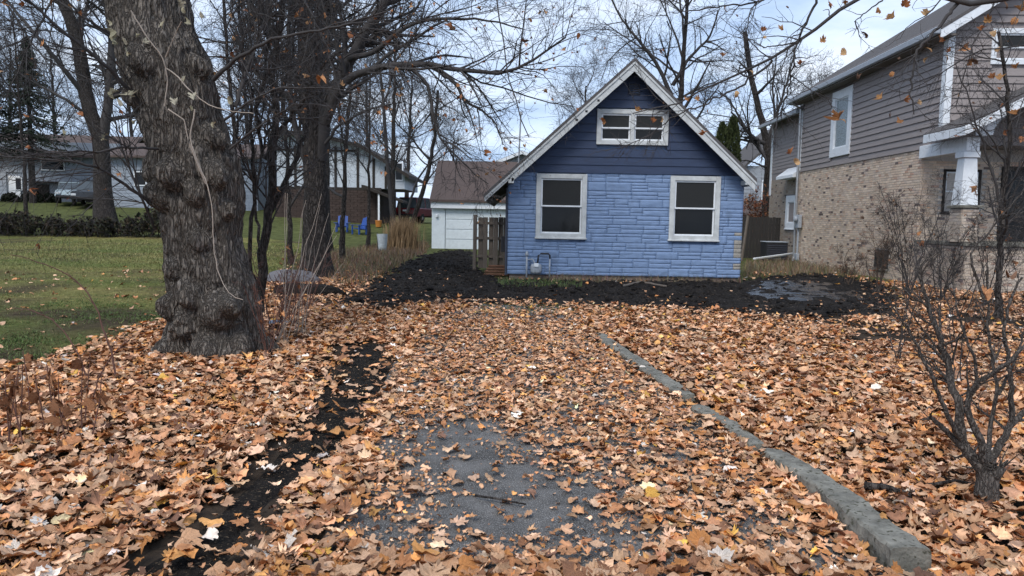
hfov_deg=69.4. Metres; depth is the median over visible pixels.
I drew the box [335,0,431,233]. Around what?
slim tree
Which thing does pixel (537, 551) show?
fallen leaf
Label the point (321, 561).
fallen leaf
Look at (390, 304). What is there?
earth clod
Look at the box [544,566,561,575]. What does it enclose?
fallen leaf
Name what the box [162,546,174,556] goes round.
fallen leaf
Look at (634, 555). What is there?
fallen leaf
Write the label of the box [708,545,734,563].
fallen leaf
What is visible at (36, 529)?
fallen leaf
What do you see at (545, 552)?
fallen leaf
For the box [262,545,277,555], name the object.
fallen leaf
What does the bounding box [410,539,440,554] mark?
fallen leaf
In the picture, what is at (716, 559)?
fallen leaf
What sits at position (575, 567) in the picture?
fallen leaf
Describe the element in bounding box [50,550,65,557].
fallen leaf
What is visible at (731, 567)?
fallen leaf
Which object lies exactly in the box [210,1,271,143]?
background tree
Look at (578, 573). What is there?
fallen leaf
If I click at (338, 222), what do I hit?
garden chair
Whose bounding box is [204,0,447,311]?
clump of saplings
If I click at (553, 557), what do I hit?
fallen leaf
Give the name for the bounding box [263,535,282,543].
fallen leaf
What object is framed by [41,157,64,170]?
window
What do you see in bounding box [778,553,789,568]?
fallen leaf
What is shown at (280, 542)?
fallen leaf
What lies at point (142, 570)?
fallen leaf
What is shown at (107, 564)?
fallen leaf
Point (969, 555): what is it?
fallen leaf
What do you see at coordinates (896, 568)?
fallen leaf
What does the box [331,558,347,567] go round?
fallen leaf
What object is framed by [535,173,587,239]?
window
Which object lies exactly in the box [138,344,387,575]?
soil strip
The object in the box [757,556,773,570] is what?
fallen leaf
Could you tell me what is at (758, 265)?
dry grass
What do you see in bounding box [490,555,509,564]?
fallen leaf
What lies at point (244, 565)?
fallen leaf
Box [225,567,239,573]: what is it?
fallen leaf
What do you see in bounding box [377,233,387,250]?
bucket
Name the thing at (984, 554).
fallen leaf
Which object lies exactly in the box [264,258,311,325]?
cane clump
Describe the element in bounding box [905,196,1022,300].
wall shrub
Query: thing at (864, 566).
fallen leaf
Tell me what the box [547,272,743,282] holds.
wall foot weeds
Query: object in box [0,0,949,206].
sky
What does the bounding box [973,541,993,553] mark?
fallen leaf
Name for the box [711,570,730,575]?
fallen leaf
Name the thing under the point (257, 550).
fallen leaf
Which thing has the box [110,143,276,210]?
long pale house
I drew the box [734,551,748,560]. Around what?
fallen leaf
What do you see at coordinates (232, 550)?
fallen leaf
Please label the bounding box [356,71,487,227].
slim tree
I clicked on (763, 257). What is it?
gutter pipe
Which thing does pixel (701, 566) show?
fallen leaf
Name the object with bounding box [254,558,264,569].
fallen leaf
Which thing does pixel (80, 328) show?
lawn
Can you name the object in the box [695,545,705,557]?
fallen leaf
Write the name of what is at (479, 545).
fallen leaf
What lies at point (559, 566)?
fallen leaf
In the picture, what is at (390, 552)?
fallen leaf
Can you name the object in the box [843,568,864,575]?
fallen leaf
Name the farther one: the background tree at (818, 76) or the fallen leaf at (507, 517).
the background tree at (818, 76)
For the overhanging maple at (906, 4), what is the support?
on the ground at (152, 551)
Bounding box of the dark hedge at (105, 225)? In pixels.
[0,207,160,237]
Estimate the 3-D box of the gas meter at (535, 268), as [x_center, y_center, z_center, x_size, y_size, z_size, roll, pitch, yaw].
[0.680,-0.573,19.616,0.689,0.800,0.210,1,5,0]
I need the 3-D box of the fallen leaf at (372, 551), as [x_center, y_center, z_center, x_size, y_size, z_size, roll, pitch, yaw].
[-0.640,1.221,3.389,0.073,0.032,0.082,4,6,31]
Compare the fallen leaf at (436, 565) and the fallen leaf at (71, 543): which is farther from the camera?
the fallen leaf at (71, 543)
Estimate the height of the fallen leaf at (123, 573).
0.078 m
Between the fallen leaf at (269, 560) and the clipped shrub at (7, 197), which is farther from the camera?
the clipped shrub at (7, 197)
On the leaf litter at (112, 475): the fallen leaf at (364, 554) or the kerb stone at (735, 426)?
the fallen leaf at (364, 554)
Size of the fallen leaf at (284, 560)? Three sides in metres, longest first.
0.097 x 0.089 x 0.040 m
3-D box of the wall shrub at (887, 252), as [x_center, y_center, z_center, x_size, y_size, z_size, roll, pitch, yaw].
[8.656,-0.966,17.226,1.384,2.277,1.733,1,5,0]
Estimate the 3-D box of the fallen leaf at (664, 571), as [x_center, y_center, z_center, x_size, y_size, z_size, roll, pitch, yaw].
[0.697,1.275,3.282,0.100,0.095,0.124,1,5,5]
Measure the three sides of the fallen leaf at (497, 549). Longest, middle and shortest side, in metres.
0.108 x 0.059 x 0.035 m
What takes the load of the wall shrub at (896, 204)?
on the ground at (152, 551)
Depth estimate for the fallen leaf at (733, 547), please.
3.54 m
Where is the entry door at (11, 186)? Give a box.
[8,176,20,196]
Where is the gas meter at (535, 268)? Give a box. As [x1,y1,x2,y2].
[525,251,550,277]
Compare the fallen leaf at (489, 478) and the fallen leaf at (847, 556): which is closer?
the fallen leaf at (847, 556)
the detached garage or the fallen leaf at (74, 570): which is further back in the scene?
the detached garage
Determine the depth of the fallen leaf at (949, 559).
3.42 m
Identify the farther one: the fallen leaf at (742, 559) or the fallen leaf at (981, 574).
the fallen leaf at (742, 559)
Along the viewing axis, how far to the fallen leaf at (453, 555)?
3.34 m
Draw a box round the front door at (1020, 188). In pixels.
[1004,170,1023,241]
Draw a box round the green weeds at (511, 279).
[497,275,583,286]
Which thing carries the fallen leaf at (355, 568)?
on the leaf litter at (112, 475)
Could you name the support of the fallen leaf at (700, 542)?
on the leaf litter at (112, 475)
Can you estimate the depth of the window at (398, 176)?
51.43 m
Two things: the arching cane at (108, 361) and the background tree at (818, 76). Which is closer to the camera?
the arching cane at (108, 361)
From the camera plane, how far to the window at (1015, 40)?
18.90 m
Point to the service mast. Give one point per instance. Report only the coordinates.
(521, 113)
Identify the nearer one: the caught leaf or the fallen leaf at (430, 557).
the fallen leaf at (430, 557)
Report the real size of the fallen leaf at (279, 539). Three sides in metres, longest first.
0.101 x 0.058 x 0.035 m
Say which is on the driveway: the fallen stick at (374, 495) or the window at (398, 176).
the fallen stick at (374, 495)
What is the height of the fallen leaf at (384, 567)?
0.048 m
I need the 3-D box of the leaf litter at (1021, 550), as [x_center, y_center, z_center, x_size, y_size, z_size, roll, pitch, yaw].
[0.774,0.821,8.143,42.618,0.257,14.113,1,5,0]
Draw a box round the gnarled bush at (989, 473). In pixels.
[852,169,1023,507]
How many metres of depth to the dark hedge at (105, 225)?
41.47 m
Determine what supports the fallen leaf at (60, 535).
on the leaf litter at (112, 475)
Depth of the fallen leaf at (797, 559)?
3.44 m
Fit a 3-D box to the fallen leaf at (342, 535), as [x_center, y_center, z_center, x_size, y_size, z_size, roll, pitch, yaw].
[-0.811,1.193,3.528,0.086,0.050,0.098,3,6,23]
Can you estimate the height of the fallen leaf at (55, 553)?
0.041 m
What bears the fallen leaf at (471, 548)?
on the leaf litter at (112, 475)
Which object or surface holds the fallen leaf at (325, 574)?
on the leaf litter at (112, 475)
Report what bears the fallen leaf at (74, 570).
on the leaf litter at (112, 475)
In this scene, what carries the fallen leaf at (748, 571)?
on the leaf litter at (112, 475)
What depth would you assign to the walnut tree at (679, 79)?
35.04 m
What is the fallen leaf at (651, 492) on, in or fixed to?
on the leaf litter at (112, 475)
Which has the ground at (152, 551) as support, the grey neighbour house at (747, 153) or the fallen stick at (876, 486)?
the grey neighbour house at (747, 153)
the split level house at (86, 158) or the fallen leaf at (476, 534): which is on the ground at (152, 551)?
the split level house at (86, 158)
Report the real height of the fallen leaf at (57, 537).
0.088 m
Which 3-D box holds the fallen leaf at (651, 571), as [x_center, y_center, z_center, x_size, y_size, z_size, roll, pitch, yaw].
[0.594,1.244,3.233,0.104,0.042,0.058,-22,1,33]
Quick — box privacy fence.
[741,217,780,257]
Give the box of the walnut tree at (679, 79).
[564,0,752,129]
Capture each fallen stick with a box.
[362,491,394,505]
[475,494,525,504]
[621,281,666,286]
[864,481,910,497]
[926,479,974,485]
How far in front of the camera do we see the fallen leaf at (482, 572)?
3.18 m
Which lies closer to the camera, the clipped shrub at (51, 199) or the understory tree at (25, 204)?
the understory tree at (25, 204)
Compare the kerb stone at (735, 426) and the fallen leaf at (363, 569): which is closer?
the fallen leaf at (363, 569)
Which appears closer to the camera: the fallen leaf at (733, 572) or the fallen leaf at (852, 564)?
the fallen leaf at (733, 572)
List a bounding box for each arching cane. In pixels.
[12,255,115,374]
[13,307,86,375]
[93,329,135,397]
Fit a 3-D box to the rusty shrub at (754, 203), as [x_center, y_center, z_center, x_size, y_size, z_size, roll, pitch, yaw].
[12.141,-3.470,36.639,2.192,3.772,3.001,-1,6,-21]
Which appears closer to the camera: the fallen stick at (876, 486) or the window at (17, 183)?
the fallen stick at (876, 486)
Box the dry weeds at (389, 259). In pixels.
[296,239,430,287]
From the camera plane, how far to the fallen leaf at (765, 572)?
3.31 m
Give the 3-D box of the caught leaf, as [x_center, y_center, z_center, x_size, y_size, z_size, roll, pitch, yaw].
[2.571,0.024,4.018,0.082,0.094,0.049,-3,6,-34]
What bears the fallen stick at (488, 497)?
on the driveway
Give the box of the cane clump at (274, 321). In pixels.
[232,271,307,357]
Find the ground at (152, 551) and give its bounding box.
[0,201,1023,575]
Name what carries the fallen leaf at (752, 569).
on the leaf litter at (112, 475)
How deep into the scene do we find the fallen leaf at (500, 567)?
3.27 m
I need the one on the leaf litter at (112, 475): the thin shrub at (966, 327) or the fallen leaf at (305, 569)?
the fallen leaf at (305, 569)
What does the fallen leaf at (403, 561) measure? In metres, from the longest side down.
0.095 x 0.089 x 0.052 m
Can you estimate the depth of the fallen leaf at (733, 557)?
3.39 m
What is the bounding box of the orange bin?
[375,220,381,226]
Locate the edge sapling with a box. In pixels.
[915,11,1023,322]
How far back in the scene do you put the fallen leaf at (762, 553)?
3.49 m
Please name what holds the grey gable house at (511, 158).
on the ground at (152, 551)
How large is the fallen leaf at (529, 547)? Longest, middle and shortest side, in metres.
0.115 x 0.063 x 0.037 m
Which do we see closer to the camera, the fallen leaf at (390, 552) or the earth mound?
the fallen leaf at (390, 552)
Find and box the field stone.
[267,269,321,282]
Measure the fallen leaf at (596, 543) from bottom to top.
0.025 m
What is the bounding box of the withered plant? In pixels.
[0,350,109,458]
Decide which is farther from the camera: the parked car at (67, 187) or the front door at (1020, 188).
the parked car at (67, 187)
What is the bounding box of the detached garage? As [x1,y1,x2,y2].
[430,161,517,249]
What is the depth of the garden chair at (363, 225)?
46.27 m
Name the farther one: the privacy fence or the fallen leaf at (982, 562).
the privacy fence
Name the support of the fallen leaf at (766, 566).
on the leaf litter at (112, 475)
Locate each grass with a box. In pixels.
[0,292,161,365]
[740,256,880,277]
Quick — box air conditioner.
[760,241,788,260]
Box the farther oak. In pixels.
[318,0,476,250]
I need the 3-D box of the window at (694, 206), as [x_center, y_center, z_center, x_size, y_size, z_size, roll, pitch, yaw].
[4.842,-2.098,19.620,1.370,1.720,0.147,1,5,0]
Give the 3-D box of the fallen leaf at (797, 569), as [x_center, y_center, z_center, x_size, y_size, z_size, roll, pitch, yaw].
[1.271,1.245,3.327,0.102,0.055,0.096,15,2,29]
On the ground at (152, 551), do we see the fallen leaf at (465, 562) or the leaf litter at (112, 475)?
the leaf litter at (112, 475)
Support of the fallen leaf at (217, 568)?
on the ground at (152, 551)
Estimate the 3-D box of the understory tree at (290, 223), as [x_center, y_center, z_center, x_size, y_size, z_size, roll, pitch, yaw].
[-7.270,-6.228,22.645,5.609,11.448,7.280,3,6,18]
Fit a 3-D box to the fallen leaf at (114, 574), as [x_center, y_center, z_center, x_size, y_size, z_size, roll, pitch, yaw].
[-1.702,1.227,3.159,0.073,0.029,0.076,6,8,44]
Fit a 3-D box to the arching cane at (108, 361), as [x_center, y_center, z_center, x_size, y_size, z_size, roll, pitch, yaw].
[-2.943,0.568,5.463,0.302,0.509,0.187,-1,6,-25]
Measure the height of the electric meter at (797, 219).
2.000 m
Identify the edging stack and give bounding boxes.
[483,265,508,275]
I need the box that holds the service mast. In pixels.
[518,112,522,162]
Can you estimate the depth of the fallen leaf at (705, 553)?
3.47 m
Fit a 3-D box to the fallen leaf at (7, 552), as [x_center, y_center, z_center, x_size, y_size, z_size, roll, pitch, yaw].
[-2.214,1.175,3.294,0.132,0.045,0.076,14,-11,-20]
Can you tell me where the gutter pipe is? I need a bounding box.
[753,253,792,259]
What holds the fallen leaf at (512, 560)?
on the leaf litter at (112, 475)
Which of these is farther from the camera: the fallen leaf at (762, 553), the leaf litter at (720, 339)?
the leaf litter at (720, 339)
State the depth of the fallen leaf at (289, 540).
3.44 m
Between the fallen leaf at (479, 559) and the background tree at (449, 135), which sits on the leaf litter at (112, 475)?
the fallen leaf at (479, 559)
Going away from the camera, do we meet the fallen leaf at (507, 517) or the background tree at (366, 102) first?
the fallen leaf at (507, 517)
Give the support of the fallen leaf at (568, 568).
on the leaf litter at (112, 475)
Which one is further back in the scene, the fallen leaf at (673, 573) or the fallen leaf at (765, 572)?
the fallen leaf at (765, 572)
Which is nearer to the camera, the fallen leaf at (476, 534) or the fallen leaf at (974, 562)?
the fallen leaf at (974, 562)
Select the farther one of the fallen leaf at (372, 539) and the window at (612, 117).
the window at (612, 117)
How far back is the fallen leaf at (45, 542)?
3.44 m
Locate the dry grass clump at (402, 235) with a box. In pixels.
[381,216,425,250]
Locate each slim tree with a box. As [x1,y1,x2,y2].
[330,50,379,241]
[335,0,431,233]
[351,37,410,247]
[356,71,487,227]
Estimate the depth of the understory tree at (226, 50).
14.69 m
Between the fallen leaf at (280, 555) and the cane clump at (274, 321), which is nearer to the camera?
the fallen leaf at (280, 555)
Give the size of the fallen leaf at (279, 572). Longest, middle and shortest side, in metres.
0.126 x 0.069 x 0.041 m
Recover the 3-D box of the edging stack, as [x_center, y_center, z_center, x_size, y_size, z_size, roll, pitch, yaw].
[-0.404,-0.495,20.696,0.820,0.297,0.173,1,5,-3]
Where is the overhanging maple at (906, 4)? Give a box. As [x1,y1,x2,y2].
[585,0,1023,166]
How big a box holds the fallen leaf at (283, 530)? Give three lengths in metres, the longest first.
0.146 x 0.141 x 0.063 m
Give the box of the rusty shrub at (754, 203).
[742,182,768,242]
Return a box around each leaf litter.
[0,263,1023,328]
[0,309,1023,400]
[0,373,1023,575]
[0,437,1023,575]
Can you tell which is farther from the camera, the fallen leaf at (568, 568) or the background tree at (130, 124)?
the background tree at (130, 124)
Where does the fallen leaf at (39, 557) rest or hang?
on the leaf litter at (112, 475)
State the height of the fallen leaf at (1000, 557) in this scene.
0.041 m
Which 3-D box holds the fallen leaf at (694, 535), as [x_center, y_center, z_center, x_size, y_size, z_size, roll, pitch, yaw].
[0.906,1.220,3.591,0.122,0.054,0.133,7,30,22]
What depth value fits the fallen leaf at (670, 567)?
3.23 m
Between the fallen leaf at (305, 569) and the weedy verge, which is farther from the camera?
the weedy verge
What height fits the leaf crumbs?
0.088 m
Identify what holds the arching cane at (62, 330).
on the leaf litter at (112, 475)
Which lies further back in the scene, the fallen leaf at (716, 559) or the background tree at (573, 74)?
the background tree at (573, 74)
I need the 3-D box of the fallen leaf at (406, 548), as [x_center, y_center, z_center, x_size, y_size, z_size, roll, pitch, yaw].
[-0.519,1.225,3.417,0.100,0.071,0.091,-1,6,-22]
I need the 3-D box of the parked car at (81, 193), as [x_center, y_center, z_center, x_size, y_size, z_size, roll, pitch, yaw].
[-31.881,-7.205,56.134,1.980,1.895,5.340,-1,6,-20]
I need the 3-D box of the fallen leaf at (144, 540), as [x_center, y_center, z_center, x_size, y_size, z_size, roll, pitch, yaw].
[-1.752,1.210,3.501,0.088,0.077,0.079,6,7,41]
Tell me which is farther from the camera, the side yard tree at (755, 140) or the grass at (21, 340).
the side yard tree at (755, 140)
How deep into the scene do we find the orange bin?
49.66 m
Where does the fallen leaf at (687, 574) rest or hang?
on the leaf litter at (112, 475)
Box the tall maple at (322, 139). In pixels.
[191,0,612,279]
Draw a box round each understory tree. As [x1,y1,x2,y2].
[0,0,98,233]
[103,0,326,232]
[193,4,369,264]
[279,0,409,261]
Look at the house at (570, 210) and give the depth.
19.60 m
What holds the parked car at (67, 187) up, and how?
on the ground at (152, 551)
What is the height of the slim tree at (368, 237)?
11.026 m
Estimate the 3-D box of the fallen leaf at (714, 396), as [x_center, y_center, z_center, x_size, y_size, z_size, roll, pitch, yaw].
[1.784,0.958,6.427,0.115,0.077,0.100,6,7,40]
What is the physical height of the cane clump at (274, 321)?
1.035 m
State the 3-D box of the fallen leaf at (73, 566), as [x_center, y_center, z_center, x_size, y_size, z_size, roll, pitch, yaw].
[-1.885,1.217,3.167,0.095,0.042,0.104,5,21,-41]
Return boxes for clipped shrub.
[0,192,19,201]
[18,190,41,202]
[38,193,54,202]
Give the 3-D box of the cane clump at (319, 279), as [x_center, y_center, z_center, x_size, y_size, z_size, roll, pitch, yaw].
[-3.344,-0.126,12.078,0.618,1.167,0.992,5,7,40]
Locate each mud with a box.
[335,249,903,318]
[746,279,869,301]
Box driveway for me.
[311,304,882,575]
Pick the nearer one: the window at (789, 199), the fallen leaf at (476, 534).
the fallen leaf at (476, 534)
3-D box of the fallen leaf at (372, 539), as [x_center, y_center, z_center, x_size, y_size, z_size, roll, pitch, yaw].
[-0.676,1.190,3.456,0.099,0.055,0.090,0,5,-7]
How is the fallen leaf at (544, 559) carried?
on the leaf litter at (112, 475)
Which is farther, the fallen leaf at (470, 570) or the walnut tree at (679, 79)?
the walnut tree at (679, 79)
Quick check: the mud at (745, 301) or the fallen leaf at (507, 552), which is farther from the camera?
the mud at (745, 301)
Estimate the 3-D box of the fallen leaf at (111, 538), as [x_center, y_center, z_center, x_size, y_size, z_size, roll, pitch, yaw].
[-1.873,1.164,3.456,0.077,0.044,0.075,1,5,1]
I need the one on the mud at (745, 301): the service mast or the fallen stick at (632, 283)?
the fallen stick at (632, 283)
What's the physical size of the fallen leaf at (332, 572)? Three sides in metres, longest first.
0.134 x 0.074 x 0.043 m
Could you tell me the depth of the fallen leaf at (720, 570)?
3.29 m
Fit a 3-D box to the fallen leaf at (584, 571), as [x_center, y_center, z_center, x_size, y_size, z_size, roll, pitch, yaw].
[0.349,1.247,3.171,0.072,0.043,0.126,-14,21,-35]
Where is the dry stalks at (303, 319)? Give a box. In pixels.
[294,207,341,333]
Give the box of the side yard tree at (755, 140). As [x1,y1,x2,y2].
[689,18,827,242]
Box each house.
[0,133,143,201]
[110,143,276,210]
[264,131,422,223]
[483,58,756,281]
[496,150,528,161]
[740,129,769,241]
[758,0,1023,292]
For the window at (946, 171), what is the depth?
20.23 m
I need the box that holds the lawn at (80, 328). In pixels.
[0,234,334,371]
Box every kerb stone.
[594,333,694,400]
[690,404,765,450]
[758,448,931,575]
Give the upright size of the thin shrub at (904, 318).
1.621 m
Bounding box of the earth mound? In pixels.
[269,283,346,297]
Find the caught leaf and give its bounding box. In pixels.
[981,284,992,300]
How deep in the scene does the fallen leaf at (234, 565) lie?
3.20 m
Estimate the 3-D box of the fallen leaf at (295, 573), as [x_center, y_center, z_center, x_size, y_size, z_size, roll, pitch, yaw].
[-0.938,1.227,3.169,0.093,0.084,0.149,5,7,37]
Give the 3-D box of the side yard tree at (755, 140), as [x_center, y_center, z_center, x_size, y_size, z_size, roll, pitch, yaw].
[13.114,-8.039,38.991,7.081,12.190,6.658,-1,6,-24]
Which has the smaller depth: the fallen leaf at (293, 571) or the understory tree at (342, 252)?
the fallen leaf at (293, 571)
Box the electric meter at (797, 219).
[793,215,801,260]
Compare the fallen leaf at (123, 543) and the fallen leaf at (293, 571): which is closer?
the fallen leaf at (293, 571)
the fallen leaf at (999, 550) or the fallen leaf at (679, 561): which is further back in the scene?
the fallen leaf at (999, 550)
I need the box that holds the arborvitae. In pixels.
[715,114,741,161]
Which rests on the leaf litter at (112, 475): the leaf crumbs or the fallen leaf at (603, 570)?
the fallen leaf at (603, 570)
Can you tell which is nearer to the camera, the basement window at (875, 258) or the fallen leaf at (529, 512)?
the fallen leaf at (529, 512)
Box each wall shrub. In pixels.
[831,239,868,283]
[856,198,921,290]
[865,168,969,293]
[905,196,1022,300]
[963,211,1023,305]
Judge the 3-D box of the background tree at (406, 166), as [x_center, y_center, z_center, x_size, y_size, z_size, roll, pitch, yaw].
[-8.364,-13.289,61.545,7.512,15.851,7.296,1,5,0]
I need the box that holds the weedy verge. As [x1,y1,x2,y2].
[477,301,703,320]
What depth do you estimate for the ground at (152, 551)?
7.16 m
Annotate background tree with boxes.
[0,0,59,131]
[14,5,114,135]
[72,9,142,136]
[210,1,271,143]
[332,44,401,152]
[371,27,451,221]
[420,102,477,187]
[528,39,617,152]
[785,49,842,110]
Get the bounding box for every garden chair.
[334,215,347,231]
[352,217,366,234]
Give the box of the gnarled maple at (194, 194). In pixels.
[0,0,490,361]
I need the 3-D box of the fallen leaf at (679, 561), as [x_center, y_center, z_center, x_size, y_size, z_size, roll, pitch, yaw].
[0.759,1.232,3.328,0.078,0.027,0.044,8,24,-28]
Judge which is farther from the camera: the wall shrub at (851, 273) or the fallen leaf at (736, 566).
the wall shrub at (851, 273)
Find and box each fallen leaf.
[0,544,32,556]
[4,539,19,548]
[23,559,50,572]
[28,526,49,537]
[32,527,46,538]
[32,549,50,556]
[33,551,49,560]
[38,537,62,545]
[40,530,64,545]
[43,524,57,532]
[50,547,64,558]
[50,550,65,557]
[54,534,67,542]
[60,537,82,545]
[60,563,78,575]
[68,561,106,574]
[75,563,111,575]
[85,545,111,564]
[97,559,116,566]
[103,535,116,542]
[104,571,121,575]
[107,530,130,548]
[109,571,129,575]
[135,535,152,553]
[135,566,153,575]
[151,567,171,575]
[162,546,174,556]
[174,528,204,548]
[204,561,224,575]
[215,543,241,558]
[224,561,244,575]
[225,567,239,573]
[237,560,254,575]
[253,546,269,552]
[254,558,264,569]
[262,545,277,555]
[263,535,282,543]
[266,559,289,574]
[267,557,281,565]
[268,529,297,547]
[269,541,286,555]
[272,551,288,557]
[272,555,287,568]
[276,563,289,575]
[277,538,297,544]
[277,549,292,558]
[281,527,308,538]
[281,554,298,564]
[285,569,301,575]
[289,569,303,575]
[298,566,319,575]
[305,559,329,574]
[309,542,324,556]
[311,563,324,575]
[315,547,331,555]
[318,572,329,575]
[321,561,339,571]
[329,569,350,575]
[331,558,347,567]
[332,531,354,544]
[335,562,364,575]
[346,535,362,549]
[349,546,370,559]
[352,542,365,553]
[361,533,377,549]
[361,565,377,571]
[362,536,380,546]
[365,560,383,573]
[367,556,382,566]
[368,548,378,557]
[379,540,400,563]
[379,553,390,571]
[387,558,398,571]
[395,547,416,567]
[397,544,410,552]
[399,569,418,575]
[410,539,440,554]
[419,562,449,575]
[425,551,453,562]
[431,558,444,570]
[440,556,459,575]
[449,552,458,567]
[454,555,479,575]
[460,567,480,574]
[461,540,480,552]
[467,530,481,537]
[470,541,492,553]
[471,554,491,563]
[478,569,490,575]
[485,473,494,481]
[488,545,504,553]
[488,552,503,563]
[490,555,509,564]
[492,560,510,575]
[503,554,520,568]
[504,515,513,520]
[504,549,512,555]
[504,567,521,575]
[521,543,541,553]
[524,509,532,516]
[526,549,548,560]
[532,545,544,555]
[533,571,546,575]
[538,553,557,564]
[540,559,557,570]
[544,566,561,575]
[550,555,568,564]
[555,560,561,569]
[557,545,578,554]
[558,561,577,573]
[559,559,584,575]
[573,570,581,575]
[581,566,596,575]
[585,558,602,570]
[586,569,605,575]
[590,540,605,547]
[594,567,609,574]
[596,558,609,569]
[610,569,627,575]
[616,561,631,572]
[627,560,642,569]
[629,550,638,560]
[629,564,649,575]
[630,552,657,562]
[642,486,660,497]
[644,564,659,575]
[650,566,663,575]
[658,562,670,574]
[664,562,693,572]
[667,571,679,575]
[668,566,691,575]
[674,558,688,565]
[677,563,691,575]
[686,526,711,549]
[687,554,703,568]
[689,537,705,549]
[689,552,700,565]
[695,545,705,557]
[695,559,713,572]
[699,548,707,558]
[700,557,712,564]
[704,542,716,550]
[707,561,725,574]
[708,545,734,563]
[709,552,737,563]
[709,567,725,575]
[710,556,722,567]
[711,394,722,401]
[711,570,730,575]
[720,545,737,552]
[723,563,745,572]
[724,564,746,575]
[724,568,740,575]
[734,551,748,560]
[735,555,755,563]
[741,565,758,575]
[744,553,762,569]
[748,562,760,575]
[752,545,774,561]
[753,560,776,572]
[754,566,772,574]
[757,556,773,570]
[769,556,784,573]
[770,555,793,565]
[773,545,791,552]
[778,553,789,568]
[784,552,802,562]
[784,559,804,573]
[786,562,810,574]
[791,550,815,565]
[822,567,848,575]
[827,566,845,575]
[842,550,867,561]
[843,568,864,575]
[844,557,859,567]
[855,560,872,570]
[857,553,880,565]
[879,512,887,518]
[884,567,900,575]
[891,561,905,575]
[913,566,933,575]
[945,561,974,571]
[946,552,958,570]
[951,555,979,567]
[961,550,980,562]
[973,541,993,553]
[975,552,997,568]
[975,570,987,575]
[976,546,994,561]
[984,543,1006,558]
[988,556,1003,566]
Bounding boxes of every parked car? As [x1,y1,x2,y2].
[55,182,83,203]
[70,180,92,204]
[396,197,431,222]
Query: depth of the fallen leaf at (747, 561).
3.44 m
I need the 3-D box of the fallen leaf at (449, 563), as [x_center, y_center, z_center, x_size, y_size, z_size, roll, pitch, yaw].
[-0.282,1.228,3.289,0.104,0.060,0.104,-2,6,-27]
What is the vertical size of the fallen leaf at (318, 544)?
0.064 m
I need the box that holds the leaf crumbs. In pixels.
[138,361,1023,575]
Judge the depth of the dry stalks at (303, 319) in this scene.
9.84 m
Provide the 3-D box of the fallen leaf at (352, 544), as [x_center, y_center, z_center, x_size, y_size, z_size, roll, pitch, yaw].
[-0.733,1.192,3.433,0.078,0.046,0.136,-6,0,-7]
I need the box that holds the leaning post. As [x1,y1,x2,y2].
[741,215,748,260]
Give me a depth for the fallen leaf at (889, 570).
3.29 m
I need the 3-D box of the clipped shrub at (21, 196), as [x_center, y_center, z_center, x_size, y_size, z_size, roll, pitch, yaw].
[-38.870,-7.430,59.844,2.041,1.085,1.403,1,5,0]
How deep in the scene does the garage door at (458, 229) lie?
37.95 m
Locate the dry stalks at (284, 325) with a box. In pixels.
[276,193,336,343]
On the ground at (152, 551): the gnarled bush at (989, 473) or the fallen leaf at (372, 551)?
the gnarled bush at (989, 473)
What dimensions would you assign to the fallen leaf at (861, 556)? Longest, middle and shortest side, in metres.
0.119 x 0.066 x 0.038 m
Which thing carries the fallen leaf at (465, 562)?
on the leaf litter at (112, 475)
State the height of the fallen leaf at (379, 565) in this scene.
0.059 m
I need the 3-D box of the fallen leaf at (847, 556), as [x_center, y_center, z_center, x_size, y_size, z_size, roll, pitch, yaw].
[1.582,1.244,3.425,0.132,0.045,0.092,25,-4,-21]
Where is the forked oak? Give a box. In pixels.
[0,0,134,227]
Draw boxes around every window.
[14,177,22,189]
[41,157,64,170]
[133,171,146,185]
[395,162,402,180]
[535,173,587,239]
[596,109,668,145]
[667,176,720,241]
[784,195,797,229]
[829,84,853,157]
[872,249,888,271]
[940,169,981,214]
[990,28,1023,64]
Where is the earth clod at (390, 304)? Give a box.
[373,302,402,310]
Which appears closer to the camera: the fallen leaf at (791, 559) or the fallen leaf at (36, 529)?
the fallen leaf at (791, 559)
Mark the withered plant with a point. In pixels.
(8, 405)
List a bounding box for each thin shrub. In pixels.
[866,230,953,358]
[896,260,1020,381]
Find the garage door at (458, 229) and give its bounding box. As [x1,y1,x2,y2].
[445,209,504,249]
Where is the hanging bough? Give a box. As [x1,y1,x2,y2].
[496,0,528,136]
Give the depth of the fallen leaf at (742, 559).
3.44 m
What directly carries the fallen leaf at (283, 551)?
on the leaf litter at (112, 475)
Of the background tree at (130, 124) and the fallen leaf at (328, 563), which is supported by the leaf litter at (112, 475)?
the fallen leaf at (328, 563)
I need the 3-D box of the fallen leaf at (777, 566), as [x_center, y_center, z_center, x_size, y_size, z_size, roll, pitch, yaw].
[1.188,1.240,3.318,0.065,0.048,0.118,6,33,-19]
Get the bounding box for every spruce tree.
[0,40,83,202]
[0,62,43,160]
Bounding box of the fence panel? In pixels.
[473,215,504,270]
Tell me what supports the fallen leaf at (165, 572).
on the leaf litter at (112, 475)
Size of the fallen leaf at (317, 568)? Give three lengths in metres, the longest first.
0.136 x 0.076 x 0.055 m
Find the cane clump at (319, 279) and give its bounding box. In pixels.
[279,246,334,312]
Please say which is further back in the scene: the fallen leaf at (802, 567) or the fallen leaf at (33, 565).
the fallen leaf at (802, 567)
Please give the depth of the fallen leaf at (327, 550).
3.41 m
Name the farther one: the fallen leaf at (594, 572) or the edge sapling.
the edge sapling
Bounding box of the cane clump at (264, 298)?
[246,245,314,340]
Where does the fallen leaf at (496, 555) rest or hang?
on the leaf litter at (112, 475)

